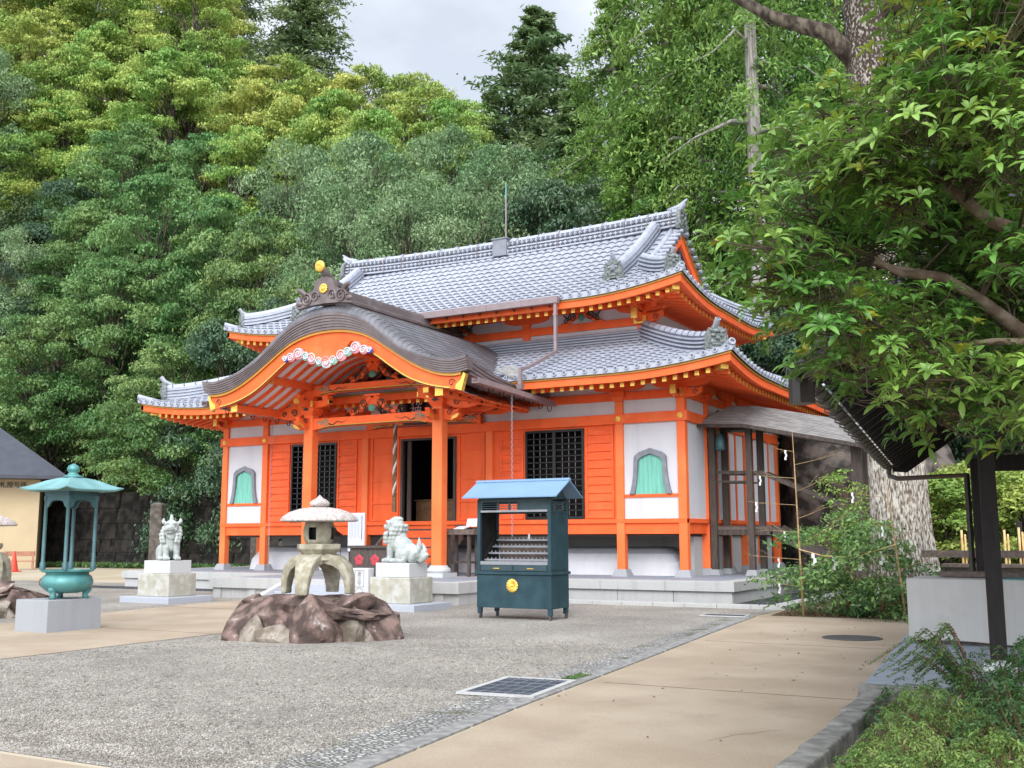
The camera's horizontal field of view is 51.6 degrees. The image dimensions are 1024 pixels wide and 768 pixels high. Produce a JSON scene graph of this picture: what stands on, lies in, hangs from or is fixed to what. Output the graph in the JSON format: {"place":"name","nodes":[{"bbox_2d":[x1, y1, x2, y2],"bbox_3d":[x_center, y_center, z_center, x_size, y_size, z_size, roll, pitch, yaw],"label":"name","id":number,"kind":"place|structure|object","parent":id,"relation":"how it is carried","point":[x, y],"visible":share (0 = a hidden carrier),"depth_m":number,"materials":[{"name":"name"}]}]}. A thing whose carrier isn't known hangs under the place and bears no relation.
{"place":"outdoors","nodes":[
{"label":"outdoors","id":0,"kind":"place"},
{"bbox_2d":[0,600,241,658],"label":"approach path","id":1,"kind":"structure","parent":0,"point":[183,621],"depth_m":18.30,"materials":[{"name":"concrete"}]},
{"bbox_2d":[14,596,101,632],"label":"granite block","id":2,"kind":"structure","parent":1,"relation":"on","point":[47,615],"depth_m":18.34,"materials":[{"name":"stone"}]},
{"bbox_2d":[19,464,123,599],"bbox_3d":[-7.890,2.627,18.884,1.240,2.413,1.240,-5,-9,29],"label":"incense burner","id":3,"kind":"object","parent":2,"relation":"on","point":[73,489],"visible":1,"depth_m":18.70,"materials":[{"name":"green metal"}]},
{"bbox_2d":[0,633,633,767],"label":"loose gravel","id":4,"kind":"structure","parent":0,"point":[35,747],"depth_m":10.11,"materials":[{"name":"gravel"}]},
{"bbox_2d":[0,580,779,767],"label":"gravel court","id":5,"kind":"object","parent":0,"point":[602,625],"visible":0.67,"depth_m":13.01,"materials":[{"name":"gravel"}]},
{"bbox_2d":[120,560,211,603],"bbox_3d":[-8.806,5.039,27.011,1.720,1.060,1.480,-5,-9,29],"label":"stone pedestal","id":6,"kind":"object","parent":5,"relation":"on","point":[167,582],"visible":0.97,"depth_m":26.65,"materials":[{"name":"white stone"}]},
{"bbox_2d":[156,515,182,560],"bbox_3d":[-8.852,3.956,27.245,0.604,1.172,1.205,5,-10,-30],"label":"guardian lion","id":7,"kind":"object","parent":6,"relation":"on","point":[170,539],"visible":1,"depth_m":26.87},
{"bbox_2d":[221,593,260,640],"bbox_3d":[-4.145,3.985,17.157,0.922,1.142,1.140,0,-8,-2],"label":"rock","id":8,"kind":"object","parent":5,"relation":"on","point":[238,620],"visible":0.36,"depth_m":16.78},
{"bbox_2d":[286,594,342,643],"bbox_3d":[-3.167,3.839,16.625,1.029,1.087,1.039,1,-8,-7],"label":"rock","id":9,"kind":"object","parent":5,"relation":"on","point":[309,620],"visible":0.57,"depth_m":16.26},
{"bbox_2d":[323,594,399,621],"bbox_3d":[-3.092,4.051,17.961,2.631,0.975,0.967,-2,-9,15],"label":"rock","id":10,"kind":"object","parent":5,"relation":"on","point":[339,595],"visible":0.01,"depth_m":17.80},
{"bbox_2d":[242,594,399,621],"bbox_3d":[-3.082,3.665,17.370,2.502,0.473,1.590,-5,-9,28],"label":"rock","id":11,"kind":"object","parent":10,"relation":"on","point":[288,603],"visible":0.47,"depth_m":16.70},
{"bbox_2d":[280,495,357,595],"bbox_3d":[-3.177,2.632,17.398,1.270,1.602,1.270,5,-9,-29],"label":"snow lantern","id":12,"kind":"object","parent":11,"relation":"on","point":[319,517],"visible":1,"depth_m":17.14,"materials":[{"name":"stone"}]},
{"bbox_2d":[364,598,403,640],"bbox_3d":[-2.194,3.989,17.066,0.818,1.081,1.085,2,-9,-15],"label":"rock","id":13,"kind":"object","parent":5,"relation":"on","point":[387,627],"visible":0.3,"depth_m":16.75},
{"bbox_2d":[251,617,740,767],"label":"pebble strip","id":14,"kind":"object","parent":5,"relation":"on","point":[353,750],"visible":0.8,"depth_m":9.16,"materials":[{"name":"gravel"}]},
{"bbox_2d":[456,676,577,697],"bbox_3d":[0.075,3.237,11.303,0.860,0.032,1.340,-4,-9,22],"label":"drain grating","id":15,"kind":"object","parent":14,"relation":"on","point":[518,687],"visible":1,"depth_m":11.20,"materials":[{"name":"metal"}]},
{"bbox_2d":[462,478,582,620],"bbox_3d":[0.213,3.304,21.289,2.160,2.770,1.200,-5,-9,29],"label":"candle cabinet","id":16,"kind":"object","parent":5,"relation":"on","point":[527,572],"visible":1,"depth_m":21.05,"materials":[{"name":"blue metal"}]},
{"bbox_2d":[370,562,450,611],"bbox_3d":[-2.502,4.575,23.916,1.720,1.060,1.480,-5,-9,29],"label":"stone pedestal","id":17,"kind":"object","parent":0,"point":[403,587],"visible":0.7,"depth_m":23.55,"materials":[{"name":"white stone"}]},
{"bbox_2d":[382,516,428,562],"bbox_3d":[-2.403,3.531,24.010,1.223,1.054,0.587,-5,-9,29],"label":"guardian lion","id":18,"kind":"object","parent":17,"relation":"on","point":[402,547],"visible":1,"depth_m":23.91},
{"bbox_2d":[0,566,860,767],"bbox_3d":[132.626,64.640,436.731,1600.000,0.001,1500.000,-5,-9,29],"label":"ground","id":19,"kind":"structure","parent":0,"point":[108,575],"depth_m":40.58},
{"bbox_2d":[0,428,64,568],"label":"cream building","id":20,"kind":"structure","parent":19,"relation":"on","point":[22,465],"depth_m":57.23,"materials":[{"name":"paint"}]},
{"bbox_2d":[62,340,228,504],"bbox_3d":[-19.238,3.983,59.754,11.418,12.924,11.658,-4,-9,24],"label":"broadleaf tree","id":21,"kind":"object","parent":19,"relation":"on","point":[116,464],"visible":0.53,"depth_m":57.96,"materials":[{"name":"green plant"}]},
{"bbox_2d":[39,489,281,567],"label":"retaining wall","id":22,"kind":"structure","parent":19,"relation":"on","point":[120,514],"depth_m":59.24,"materials":[{"name":"stone"}]},
{"bbox_2d":[191,296,293,556],"bbox_3d":[-12.841,2.539,57.657,8.679,15.119,9.148,3,-9,-18],"label":"evergreen tree","id":23,"kind":"object","parent":19,"relation":"on","point":[272,301],"visible":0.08,"depth_m":56.10,"materials":[{"name":"green plant"}]},
{"bbox_2d":[122,182,842,605],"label":"temple hall","id":24,"kind":"structure","parent":19,"relation":"on","point":[606,366],"depth_m":31.20,"materials":[{"name":"wood"}]},
{"bbox_2d":[229,466,257,503],"bbox_3d":[-9.166,3.455,36.219,1.230,1.260,0.100,-5,-9,29],"label":"bell window","id":25,"kind":"structure","parent":24,"relation":"in","point":[244,486],"depth_m":36.24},
{"bbox_2d":[289,442,336,522],"bbox_3d":[-6.528,3.257,34.846,1.900,2.585,0.102,-5,-9,29],"label":"lattice window","id":26,"kind":"structure","parent":24,"relation":"in","point":[293,457],"depth_m":34.81,"materials":[{"name":"black paint"}]},
{"bbox_2d":[347,545,393,573],"bbox_3d":[-3.696,5.002,29.972,1.880,0.840,0.760,-5,-9,29],"label":"offertory box","id":27,"kind":"object","parent":24,"relation":"on","point":[366,556],"visible":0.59,"depth_m":29.85,"materials":[{"name":"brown wood"}]},
{"bbox_2d":[447,527,476,576],"bbox_3d":[-1.336,4.628,29.177,1.040,1.340,0.640,-5,-9,29],"label":"offering table","id":28,"kind":"object","parent":24,"relation":"on","point":[469,531],"visible":0.73,"depth_m":29.11,"materials":[{"name":"grey wood"}]},
{"bbox_2d":[525,428,584,519],"bbox_3d":[1.238,2.615,30.545,1.900,2.585,0.102,-5,-9,29],"label":"lattice window","id":29,"kind":"structure","parent":24,"relation":"in","point":[554,438],"depth_m":30.54,"materials":[{"name":"black paint"}]},
{"bbox_2d":[630,448,671,493],"bbox_3d":[3.799,2.383,29.038,1.230,1.260,0.100,-5,-9,29],"label":"bell window","id":30,"kind":"structure","parent":24,"relation":"in","point":[651,476],"depth_m":29.05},
{"bbox_2d":[338,615,755,767],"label":"kerb strip","id":31,"kind":"object","parent":19,"relation":"on","point":[394,752],"visible":0.79,"depth_m":9.60,"materials":[{"name":"concrete"}]},
{"bbox_2d":[569,590,845,609],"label":"drain kerb","id":32,"kind":"structure","parent":19,"relation":"on","point":[677,604],"depth_m":24.57,"materials":[{"name":"concrete"}]},
{"bbox_2d":[738,315,803,563],"bbox_3d":[10.708,2.478,42.365,9.314,10.799,10.082,-2,-8,10],"label":"evergreen tree","id":33,"kind":"object","parent":19,"relation":"on","point":[747,348],"visible":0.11,"depth_m":41.81,"materials":[{"name":"green plant"}]},
{"bbox_2d":[775,689,889,767],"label":"rough kerb","id":34,"kind":"structure","parent":19,"relation":"on","point":[838,735],"depth_m":7.95,"materials":[{"name":"stone"}]},
{"bbox_2d":[731,0,940,613],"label":"giant tree","id":35,"kind":"object","parent":19,"relation":"on","point":[911,516],"visible":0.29,"depth_m":23.05,"materials":[{"name":"grey plant"}]},
{"bbox_2d":[773,593,904,619],"bbox_3d":[10.057,5.262,25.338,6.700,0.001,11.100,-5,-9,29],"label":"tree bed","id":36,"kind":"object","parent":19,"relation":"on","point":[793,612],"visible":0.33,"depth_m":21.93,"materials":[{"name":"brown soil"}]},
{"bbox_2d":[697,406,870,590],"bbox_3d":[7.838,3.157,29.365,4.881,5.344,2.335,-5,-9,29],"label":"covered stair","id":37,"kind":"object","parent":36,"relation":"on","point":[748,421],"visible":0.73,"depth_m":29.48,"materials":[{"name":"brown wood"}]},
{"bbox_2d":[783,468,870,593],"bbox_3d":[7.658,3.538,24.421,3.155,3.180,2.846,-5,-9,29],"label":"shrub","id":38,"kind":"object","parent":36,"relation":"on","point":[835,476],"visible":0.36,"depth_m":24.30,"materials":[{"name":"green plant"}]},
{"bbox_2d":[744,508,945,614],"bbox_3d":[6.917,3.702,21.791,3.969,2.316,3.962,-5,-9,29],"label":"shrub","id":39,"kind":"object","parent":36,"relation":"on","point":[826,569],"visible":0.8,"depth_m":21.36,"materials":[{"name":"green plant"}]},
{"bbox_2d":[787,541,922,623],"bbox_3d":[7.381,4.042,21.021,3.068,1.840,3.513,1,-8,-8],"label":"shrub","id":40,"kind":"object","parent":36,"relation":"on","point":[860,606],"visible":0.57,"depth_m":20.68,"materials":[{"name":"green plant"}]},
{"bbox_2d":[836,469,1023,595],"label":"bush","id":41,"kind":"object","parent":36,"relation":"on","point":[937,487],"visible":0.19,"depth_m":27.96,"materials":[{"name":"green plant"}]},
{"bbox_2d":[931,471,1023,563],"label":"bush","id":42,"kind":"object","parent":36,"relation":"on","point":[1010,485],"visible":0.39,"depth_m":27.26,"materials":[{"name":"green plant"}]},
{"bbox_2d":[778,395,958,567],"bbox_3d":[12.511,4.381,36.616,6.031,8.142,4.120,0,-8,-2],"label":"boulder","id":43,"kind":"object","parent":19,"relation":"on","point":[807,472],"visible":0.15,"depth_m":35.89,"materials":[{"name":"stone"}]},
{"bbox_2d":[843,702,1023,767],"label":"planting bed","id":44,"kind":"object","parent":19,"relation":"on","point":[911,714],"depth_m":8.52,"materials":[{"name":"brown soil"}]},
{"bbox_2d":[687,0,1023,465],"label":"glossy tree","id":45,"kind":"object","parent":44,"relation":"on","point":[917,197],"visible":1,"depth_m":4.95,"materials":[{"name":"green plant"}]},
{"bbox_2d":[821,725,962,767],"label":"azalea bush","id":46,"kind":"object","parent":44,"relation":"on","point":[925,754],"visible":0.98,"depth_m":6.23,"materials":[{"name":"green plant"}]},
{"bbox_2d":[833,685,1023,767],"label":"azalea bush","id":47,"kind":"object","parent":44,"relation":"on","point":[920,721],"visible":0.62,"depth_m":7.16,"materials":[{"name":"green plant"}]},
{"bbox_2d":[862,673,1012,740],"bbox_3d":[3.354,2.566,8.386,1.175,0.532,1.146,-5,-9,29],"label":"azalea bush","id":48,"kind":"object","parent":44,"relation":"on","point":[879,698],"visible":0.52,"depth_m":8.40,"materials":[{"name":"green plant"}]},
{"bbox_2d":[870,622,1023,712],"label":"arching shrub","id":49,"kind":"object","parent":44,"relation":"on","point":[948,663],"visible":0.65,"depth_m":8.94,"materials":[{"name":"green plant"}]},
{"bbox_2d":[929,677,1023,767],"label":"azalea bush","id":50,"kind":"object","parent":44,"relation":"on","point":[1011,704],"visible":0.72,"depth_m":6.70,"materials":[{"name":"green plant"}]},
{"bbox_2d":[935,729,1023,767],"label":"azalea bush","id":51,"kind":"object","parent":44,"relation":"on","point":[981,764],"visible":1,"depth_m":5.72,"materials":[{"name":"green plant"}]},
{"bbox_2d":[939,639,1023,739],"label":"azalea bush","id":52,"kind":"object","parent":44,"relation":"on","point":[1000,671],"visible":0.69,"depth_m":8.25,"materials":[{"name":"green plant"}]},
{"bbox_2d":[865,632,1023,689],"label":"pavilion slab","id":53,"kind":"structure","parent":19,"relation":"on","point":[881,678],"depth_m":11.88,"materials":[{"name":"concrete"}]},
{"bbox_2d":[785,190,1023,672],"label":"water pavilion","id":54,"kind":"structure","parent":53,"relation":"on","point":[901,456],"depth_m":11.77,"materials":[{"name":"brown wood"}]},
{"bbox_2d":[906,575,1023,646],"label":"water basin","id":55,"kind":"object","parent":53,"relation":"on","point":[959,604],"visible":0.79,"depth_m":14.31,"materials":[{"name":"white stone"}]},
{"bbox_2d":[0,37,1007,492],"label":"hillside","id":56,"kind":"structure","parent":0,"point":[126,487],"depth_m":81.10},
{"bbox_2d":[0,47,54,238],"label":"camphor tree","id":57,"kind":"object","parent":56,"relation":"on","point":[4,216],"visible":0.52,"depth_m":97.90,"materials":[{"name":"green plant"}]},
{"bbox_2d":[0,224,85,416],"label":"camphor tree","id":58,"kind":"object","parent":56,"relation":"on","point":[8,238],"visible":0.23,"depth_m":76.90,"materials":[{"name":"green plant"}]},
{"bbox_2d":[0,7,106,212],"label":"maple tree","id":59,"kind":"object","parent":56,"relation":"on","point":[31,24],"visible":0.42,"depth_m":103.94,"materials":[{"name":"green plant"}]},
{"bbox_2d":[0,174,111,342],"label":"evergreen tree","id":60,"kind":"object","parent":56,"relation":"on","point":[51,188],"visible":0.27,"depth_m":84.22,"materials":[{"name":"green plant"}]},
{"bbox_2d":[0,88,127,241],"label":"maple tree","id":61,"kind":"object","parent":56,"relation":"on","point":[9,185],"visible":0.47,"depth_m":96.86,"materials":[{"name":"green plant"}]},
{"bbox_2d":[0,293,139,473],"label":"broadleaf tree","id":62,"kind":"object","parent":56,"relation":"on","point":[12,415],"visible":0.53,"depth_m":66.48,"materials":[{"name":"green plant"}]},
{"bbox_2d":[7,204,148,352],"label":"broadleaf tree","id":63,"kind":"object","parent":56,"relation":"on","point":[85,216],"visible":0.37,"depth_m":78.63,"materials":[{"name":"green plant"}]},
{"bbox_2d":[4,19,175,191],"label":"maple tree","id":64,"kind":"object","parent":56,"relation":"on","point":[101,35],"visible":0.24,"depth_m":101.23,"materials":[{"name":"green plant"}]},
{"bbox_2d":[23,58,168,225],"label":"maple tree","id":65,"kind":"object","parent":56,"relation":"on","point":[93,84],"visible":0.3,"depth_m":98.02,"materials":[{"name":"green plant"}]},
{"bbox_2d":[17,256,189,492],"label":"broadleaf tree","id":66,"kind":"object","parent":56,"relation":"on","point":[77,303],"visible":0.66,"depth_m":66.41,"materials":[{"name":"green plant"}]},
{"bbox_2d":[26,115,204,348],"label":"broadleaf tree","id":67,"kind":"object","parent":56,"relation":"on","point":[136,149],"visible":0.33,"depth_m":85.30,"materials":[{"name":"green plant"}]},
{"bbox_2d":[36,0,218,53],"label":"maple tree","id":68,"kind":"object","parent":56,"relation":"on","point":[73,11],"visible":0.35,"depth_m":109.31,"materials":[{"name":"green plant"}]},
{"bbox_2d":[51,46,231,222],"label":"maple tree","id":69,"kind":"object","parent":56,"relation":"on","point":[138,81],"visible":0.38,"depth_m":93.01,"materials":[{"name":"green plant"}]},
{"bbox_2d":[49,171,245,457],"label":"broadleaf tree","id":70,"kind":"object","parent":56,"relation":"on","point":[119,228],"visible":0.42,"depth_m":71.41,"materials":[{"name":"green plant"}]},
{"bbox_2d":[87,0,264,92],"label":"maple tree","id":71,"kind":"object","parent":56,"relation":"on","point":[175,30],"visible":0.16,"depth_m":111.40,"materials":[{"name":"green plant"}]},
{"bbox_2d":[98,0,269,146],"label":"maple tree","id":72,"kind":"object","parent":56,"relation":"on","point":[154,40],"visible":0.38,"depth_m":101.10,"materials":[{"name":"green plant"}]},
{"bbox_2d":[119,131,261,290],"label":"broadleaf tree","id":73,"kind":"object","parent":56,"relation":"on","point":[178,168],"visible":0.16,"depth_m":84.24,"materials":[{"name":"green plant"}]},
{"bbox_2d":[129,316,255,559],"bbox_3d":[-16.258,2.942,58.521,9.831,13.753,10.642,-5,-9,29],"label":"evergreen tree","id":74,"kind":"object","parent":56,"relation":"on","point":[214,332],"visible":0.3,"depth_m":56.38,"materials":[{"name":"green plant"}]},
{"bbox_2d":[112,195,291,439],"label":"broadleaf tree","id":75,"kind":"object","parent":56,"relation":"on","point":[194,251],"visible":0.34,"depth_m":67.46,"materials":[{"name":"green plant"}]},
{"bbox_2d":[161,123,302,306],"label":"maple tree","id":76,"kind":"object","parent":56,"relation":"on","point":[250,138],"visible":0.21,"depth_m":82.59,"materials":[{"name":"green plant"}]},
{"bbox_2d":[171,215,315,376],"bbox_3d":[-14.861,-1.696,64.127,11.418,17.832,11.659,-2,-9,14],"label":"broadleaf tree","id":77,"kind":"object","parent":56,"relation":"on","point":[243,271],"visible":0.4,"depth_m":63.45,"materials":[{"name":"green plant"}]},
{"bbox_2d":[164,76,322,289],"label":"maple tree","id":78,"kind":"object","parent":56,"relation":"on","point":[247,96],"visible":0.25,"depth_m":90.17,"materials":[{"name":"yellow plant"}]},
{"bbox_2d":[205,52,323,183],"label":"maple tree","id":79,"kind":"object","parent":56,"relation":"on","point":[292,65],"visible":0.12,"depth_m":100.79,"materials":[{"name":"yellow plant"}]},
{"bbox_2d":[189,135,381,324],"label":"camphor tree","id":80,"kind":"object","parent":56,"relation":"on","point":[308,154],"visible":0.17,"depth_m":69.04,"materials":[{"name":"green plant"}]},
{"bbox_2d":[216,72,366,241],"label":"maple tree","id":81,"kind":"object","parent":56,"relation":"on","point":[297,100],"visible":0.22,"depth_m":89.01,"materials":[{"name":"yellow plant"}]},
{"bbox_2d":[226,0,362,112],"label":"cedar tree","id":82,"kind":"object","parent":56,"relation":"on","point":[300,32],"visible":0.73,"depth_m":113.25,"materials":[{"name":"green plant"}]},
{"bbox_2d":[245,178,397,363],"bbox_3d":[-9.619,-2.311,59.737,11.010,19.243,11.234,-2,-9,16],"label":"camphor tree","id":83,"kind":"object","parent":56,"relation":"on","point":[336,191],"visible":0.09,"depth_m":60.50,"materials":[{"name":"green plant"}]},
{"bbox_2d":[253,87,414,256],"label":"maple tree","id":84,"kind":"object","parent":56,"relation":"on","point":[307,127],"visible":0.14,"depth_m":85.83,"materials":[{"name":"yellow plant"}]},
{"bbox_2d":[272,107,431,261],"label":"maple tree","id":85,"kind":"object","parent":56,"relation":"on","point":[391,125],"visible":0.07,"depth_m":78.83,"materials":[{"name":"green plant"}]},
{"bbox_2d":[260,124,461,270],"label":"camphor tree","id":86,"kind":"object","parent":56,"relation":"on","point":[372,148],"visible":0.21,"depth_m":66.87,"materials":[{"name":"green plant"}]},
{"bbox_2d":[281,62,445,257],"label":"maple tree","id":87,"kind":"object","parent":56,"relation":"on","point":[353,83],"visible":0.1,"depth_m":89.94,"materials":[{"name":"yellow plant"}]},
{"bbox_2d":[310,171,481,289],"bbox_3d":[-5.682,-2.403,57.844,11.996,18.862,11.697,-2,-8,10],"label":"camphor tree","id":88,"kind":"object","parent":56,"relation":"on","point":[406,192],"visible":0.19,"depth_m":57.54,"materials":[{"name":"green plant"}]},
{"bbox_2d":[350,71,509,254],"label":"maple tree","id":89,"kind":"object","parent":56,"relation":"on","point":[418,93],"visible":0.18,"depth_m":86.27,"materials":[{"name":"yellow plant"}]},
{"bbox_2d":[369,115,504,255],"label":"camphor tree","id":90,"kind":"object","parent":56,"relation":"on","point":[436,157],"visible":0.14,"depth_m":65.33,"materials":[{"name":"green plant"}]},
{"bbox_2d":[374,97,509,247],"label":"maple tree","id":91,"kind":"object","parent":56,"relation":"on","point":[450,110],"visible":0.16,"depth_m":80.44,"materials":[{"name":"green plant"}]},
{"bbox_2d":[420,188,529,249],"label":"camphor tree","id":92,"kind":"object","parent":56,"relation":"on","point":[467,232],"visible":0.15,"depth_m":56.27,"materials":[{"name":"green plant"}]},
{"bbox_2d":[425,135,553,248],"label":"camphor tree","id":93,"kind":"object","parent":56,"relation":"on","point":[474,170],"visible":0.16,"depth_m":60.94,"materials":[{"name":"green plant"}]},
{"bbox_2d":[453,3,606,230],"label":"cedar tree","id":94,"kind":"object","parent":56,"relation":"on","point":[536,77],"visible":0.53,"depth_m":86.21,"materials":[{"name":"green plant"}]},
{"bbox_2d":[481,176,600,237],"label":"evergreen tree","id":95,"kind":"object","parent":56,"relation":"on","point":[552,198],"visible":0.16,"depth_m":54.66,"materials":[{"name":"green plant"}]},
{"bbox_2d":[507,78,607,226],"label":"cedar tree","id":96,"kind":"object","parent":56,"relation":"on","point":[563,134],"visible":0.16,"depth_m":73.44,"materials":[{"name":"green plant"}]},
{"bbox_2d":[534,166,631,234],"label":"evergreen tree","id":97,"kind":"object","parent":56,"relation":"on","point":[563,222],"visible":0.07,"depth_m":53.10,"materials":[{"name":"green plant"}]},
{"bbox_2d":[544,0,660,221],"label":"cypress tree","id":98,"kind":"object","parent":56,"relation":"on","point":[607,69],"visible":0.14,"depth_m":61.07,"materials":[{"name":"green plant"}]},
{"bbox_2d":[559,0,745,300],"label":"cypress tree","id":99,"kind":"object","parent":56,"relation":"on","point":[655,48],"visible":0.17,"depth_m":55.02,"materials":[{"name":"green plant"}]},
{"bbox_2d":[591,106,714,260],"bbox_3d":[5.944,-3.681,50.125,11.908,20.200,11.756,4,-9,-28],"label":"cypress tree","id":100,"kind":"object","parent":56,"relation":"on","point":[621,197],"visible":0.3,"depth_m":50.67,"materials":[{"name":"green plant"}]},
{"bbox_2d":[606,0,798,438],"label":"cypress tree","id":101,"kind":"object","parent":56,"relation":"on","point":[683,39],"visible":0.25,"depth_m":50.24,"materials":[{"name":"green plant"}]},
{"bbox_2d":[636,0,845,372],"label":"cypress tree","id":102,"kind":"object","parent":56,"relation":"on","point":[751,90],"visible":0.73,"depth_m":45.76,"materials":[{"name":"green plant"}]},
{"bbox_2d":[650,0,851,442],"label":"cypress tree","id":103,"kind":"object","parent":56,"relation":"on","point":[801,59],"visible":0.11,"depth_m":48.83,"materials":[{"name":"green plant"}]},
{"bbox_2d":[739,0,930,307],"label":"cypress tree","id":104,"kind":"object","parent":56,"relation":"on","point":[833,9],"visible":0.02,"depth_m":51.54,"materials":[{"name":"green plant"}]},
{"bbox_2d":[50,0,1015,234],"label":"sky","id":105,"kind":"structure","parent":0,"point":[443,39],"materials":[{"name":"white"}]},
{"bbox_2d":[377,615,908,767],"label":"paved path","id":106,"kind":"structure","parent":0,"point":[591,724],"depth_m":9.90,"materials":[{"name":"concrete"}]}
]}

